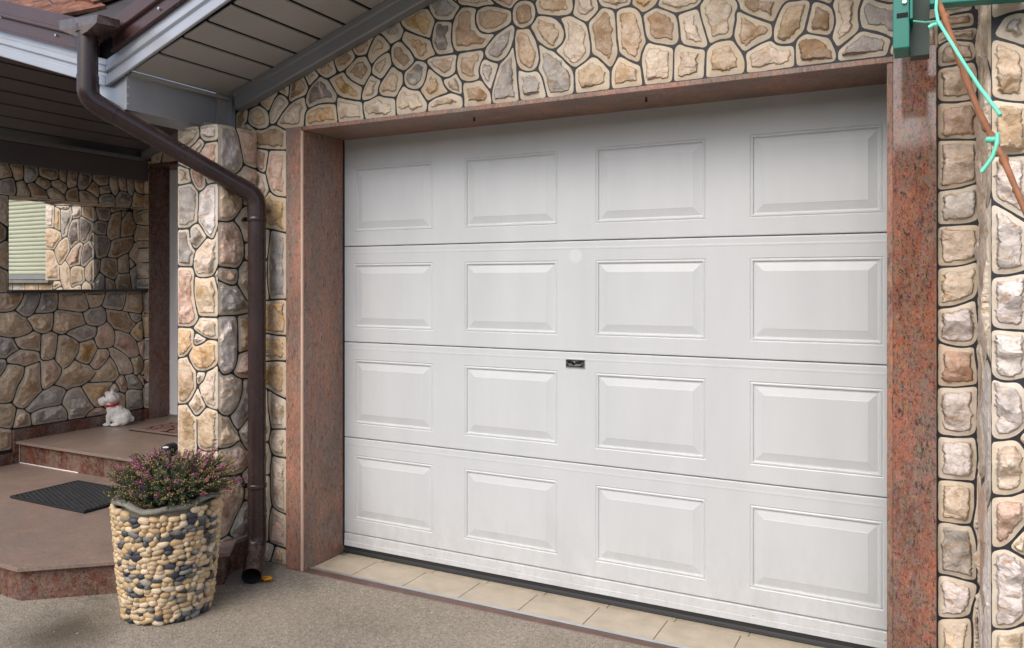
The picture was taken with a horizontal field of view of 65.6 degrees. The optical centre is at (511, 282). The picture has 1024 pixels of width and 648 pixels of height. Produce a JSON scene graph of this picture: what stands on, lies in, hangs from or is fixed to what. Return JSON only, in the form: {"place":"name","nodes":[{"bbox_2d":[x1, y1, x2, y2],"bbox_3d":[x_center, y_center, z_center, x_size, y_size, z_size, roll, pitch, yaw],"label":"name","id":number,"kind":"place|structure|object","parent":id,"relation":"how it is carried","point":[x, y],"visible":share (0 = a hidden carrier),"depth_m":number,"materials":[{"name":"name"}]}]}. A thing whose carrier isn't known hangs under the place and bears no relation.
{"place":"outdoors","nodes":[
{"label":"outdoors","id":0,"kind":"place"},
{"bbox_2d":[4,32,213,92],"label":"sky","id":1,"kind":"structure","parent":0,"point":[4,32],"materials":[{"name":"white"}]},
{"bbox_2d":[160,442,177,456],"bbox_3d":[-2.368,1.139,5.488,0.098,0.075,0.280,0,0,-11],"label":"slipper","id":2,"kind":"object","parent":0,"point":[173,446],"visible":0.68,"depth_m":5.41,"materials":[{"name":"rubber"}]},
{"bbox_2d":[0,552,673,647],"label":"driveway","id":3,"kind":"structure","parent":0,"point":[246,617],"depth_m":3.50,"materials":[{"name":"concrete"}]},
{"bbox_2d":[0,163,148,454],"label":"porch wall","id":4,"kind":"structure","parent":3,"relation":"on","point":[72,341],"depth_m":6.43,"materials":[{"name":"brown stone"}]},
{"bbox_2d":[9,200,53,282],"bbox_3d":[-4.343,-0.398,7.059,0.900,0.800,0.120,0,0,27],"label":"shuttered window","id":5,"kind":"structure","parent":4,"relation":"attached to","point":[27,225],"depth_m":7.06,"materials":[{"name":"grey metal"}]},
{"bbox_2d":[0,409,246,600],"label":"granite steps","id":6,"kind":"structure","parent":3,"relation":"on","point":[47,552],"depth_m":4.56,"materials":[{"name":"red stone"}]},
{"bbox_2d":[10,480,123,513],"bbox_3d":[-2.702,1.334,4.975,0.727,0.016,0.449,0,0,27],"label":"rubber doormat","id":7,"kind":"object","parent":6,"relation":"on","point":[80,496],"visible":0.9,"depth_m":4.93,"materials":[{"name":"black rubber"}]},
{"bbox_2d":[98,389,133,426],"bbox_3d":[-3.262,1.029,6.557,0.207,0.296,0.229,0,0,27],"label":"dog statue","id":8,"kind":"object","parent":6,"relation":"on","point":[117,414],"visible":1,"depth_m":6.51,"materials":[{"name":"white ceramic"}]},
{"bbox_2d":[129,421,177,436],"bbox_3d":[-2.477,1.170,6.258,1.070,0.012,0.420,0,0,27],"label":"entrance rug","id":9,"kind":"object","parent":6,"relation":"on","point":[169,428],"visible":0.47,"depth_m":6.31,"materials":[{"name":"brown fabric"}]},
{"bbox_2d":[137,152,176,417],"bbox_3d":[-2.038,-0.089,6.454,2.670,3.192,0.331,0,0,27],"label":"door frame","id":10,"kind":"structure","parent":3,"relation":"on","point":[143,244],"depth_m":6.88,"materials":[{"name":"red stone"}]},
{"bbox_2d":[0,0,178,180],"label":"porch eaves","id":11,"kind":"object","parent":10,"relation":"on","point":[48,120],"visible":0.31,"depth_m":5.74,"materials":[{"name":"brown metal"}]},
{"bbox_2d":[3,0,135,75],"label":"tiled roof","id":12,"kind":"structure","parent":11,"relation":"on","point":[82,8],"depth_m":4.39,"materials":[{"name":"tile"}]},
{"bbox_2d":[149,161,177,418],"bbox_3d":[-2.517,0.077,6.702,1.250,2.200,0.290,0,0,27],"label":"front door","id":13,"kind":"structure","parent":10,"relation":"attached to","point":[163,289],"depth_m":6.97,"materials":[{"name":"white"}]},
{"bbox_2d":[109,489,222,625],"bbox_3d":[-1.591,1.235,3.670,0.484,0.557,0.485,0,0,27],"label":"pebble planter","id":14,"kind":"object","parent":3,"relation":"on","point":[166,564],"visible":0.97,"depth_m":3.48,"materials":[{"name":"stone"}]},
{"bbox_2d":[99,447,246,510],"bbox_3d":[-1.547,0.884,3.662,0.616,0.258,0.545,0,0,2],"label":"heather plant","id":15,"kind":"object","parent":14,"relation":"on","point":[184,480],"visible":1,"depth_m":3.57,"materials":[{"name":"purple plant"}]},
{"bbox_2d":[178,124,257,542],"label":"stone pillar","id":16,"kind":"structure","parent":3,"relation":"on","point":[212,319],"depth_m":4.16,"materials":[{"name":"beige stone"}]},
{"bbox_2d":[100,75,234,128],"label":"valley beam","id":17,"kind":"structure","parent":16,"relation":"on","point":[156,104],"depth_m":4.08,"materials":[{"name":"silver metal"}]},
{"bbox_2d":[76,31,266,583],"bbox_3d":[-1.688,0.147,4.001,0.859,2.720,0.317,0,0,-14],"label":"downpipe","id":18,"kind":"object","parent":16,"relation":"attached to","point":[93,100],"visible":0.98,"depth_m":4.13,"materials":[{"name":"brown metal"}]},
{"bbox_2d":[261,576,271,580],"bbox_3d":[-1.238,1.497,4.009,0.054,0.019,0.052,0,0,-16],"label":"fallen leaf","id":19,"kind":"object","parent":3,"relation":"on","point":[267,578],"visible":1,"depth_m":4.01,"materials":[{"name":"orange plant"}]},
{"bbox_2d":[299,553,824,647],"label":"garage threshold","id":20,"kind":"object","parent":3,"relation":"on","point":[635,627],"visible":0.77,"depth_m":3.67,"materials":[{"name":"tile"}]},
{"bbox_2d":[235,0,979,647],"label":"garage wall","id":21,"kind":"structure","parent":3,"relation":"on","point":[443,54],"depth_m":3.30,"materials":[{"name":"beige stone"}]},
{"bbox_2d":[98,0,436,111],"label":"garage eaves","id":22,"kind":"object","parent":21,"relation":"on","point":[246,54],"visible":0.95,"depth_m":3.85,"materials":[{"name":"silver metal"}]},
{"bbox_2d":[59,14,119,44],"bbox_3d":[-2.013,-1.231,3.807,0.469,0.119,0.138,0,0,42],"label":"rain hopper","id":23,"kind":"object","parent":22,"relation":"attached to","point":[102,28],"visible":0.91,"depth_m":3.73,"materials":[{"name":"metal"}]},
{"bbox_2d":[286,44,935,647],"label":"garage door surround","id":24,"kind":"object","parent":21,"relation":"attached to","point":[314,344],"visible":0.94,"depth_m":3.26,"materials":[{"name":"red stone"}]},
{"bbox_2d":[343,84,886,647],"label":"garage door","id":25,"kind":"structure","parent":24,"relation":"attached to","point":[633,360],"depth_m":3.65,"materials":[{"name":"metal"}]},
{"bbox_2d":[344,84,886,246],"bbox_3d":[0.294,-0.515,3.814,2.768,0.626,0.041,0,0,27],"label":"door section","id":26,"kind":"structure","parent":25,"relation":"in","point":[815,162],"depth_m":3.64,"materials":[{"name":"metal"}]},
{"bbox_2d":[345,437,886,629],"bbox_3d":[0.294,1.125,3.814,2.768,0.528,0.041,0,0,27],"label":"door section","id":27,"kind":"structure","parent":25,"relation":"in","point":[822,554],"depth_m":3.64,"materials":[{"name":"metal"}]},
{"bbox_2d":[345,342,886,496],"bbox_3d":[0.294,0.595,3.814,2.768,0.526,0.041,0,0,27],"label":"door section","id":28,"kind":"structure","parent":25,"relation":"in","point":[800,424],"depth_m":3.64,"materials":[{"name":"metal"}]},
{"bbox_2d":[345,233,886,364],"bbox_3d":[0.294,0.065,3.814,2.768,0.526,0.041,0,0,27],"label":"door section","id":29,"kind":"structure","parent":25,"relation":"in","point":[813,298],"depth_m":3.64,"materials":[{"name":"metal"}]},
{"bbox_2d":[974,2,1023,647],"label":"projecting pillar","id":30,"kind":"structure","parent":3,"relation":"on","point":[999,256],"depth_m":2.27,"materials":[{"name":"beige stone"}]},
{"bbox_2d":[893,0,1023,60],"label":"green trellis","id":31,"kind":"object","parent":30,"relation":"attached to","point":[910,38],"visible":1,"depth_m":2.34,"materials":[{"name":"paint"}]},
{"bbox_2d":[913,0,1001,172],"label":"turquoise string","id":32,"kind":"object","parent":31,"relation":"attached to","point":[995,139],"visible":1,"depth_m":1.58,"materials":[{"name":"teal plastic"}]},
{"bbox_2d":[934,0,1023,215],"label":"vine cane","id":33,"kind":"object","parent":32,"relation":"hanging from","point":[986,126],"visible":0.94,"depth_m":1.61,"materials":[{"name":"brown plant"}]}
]}

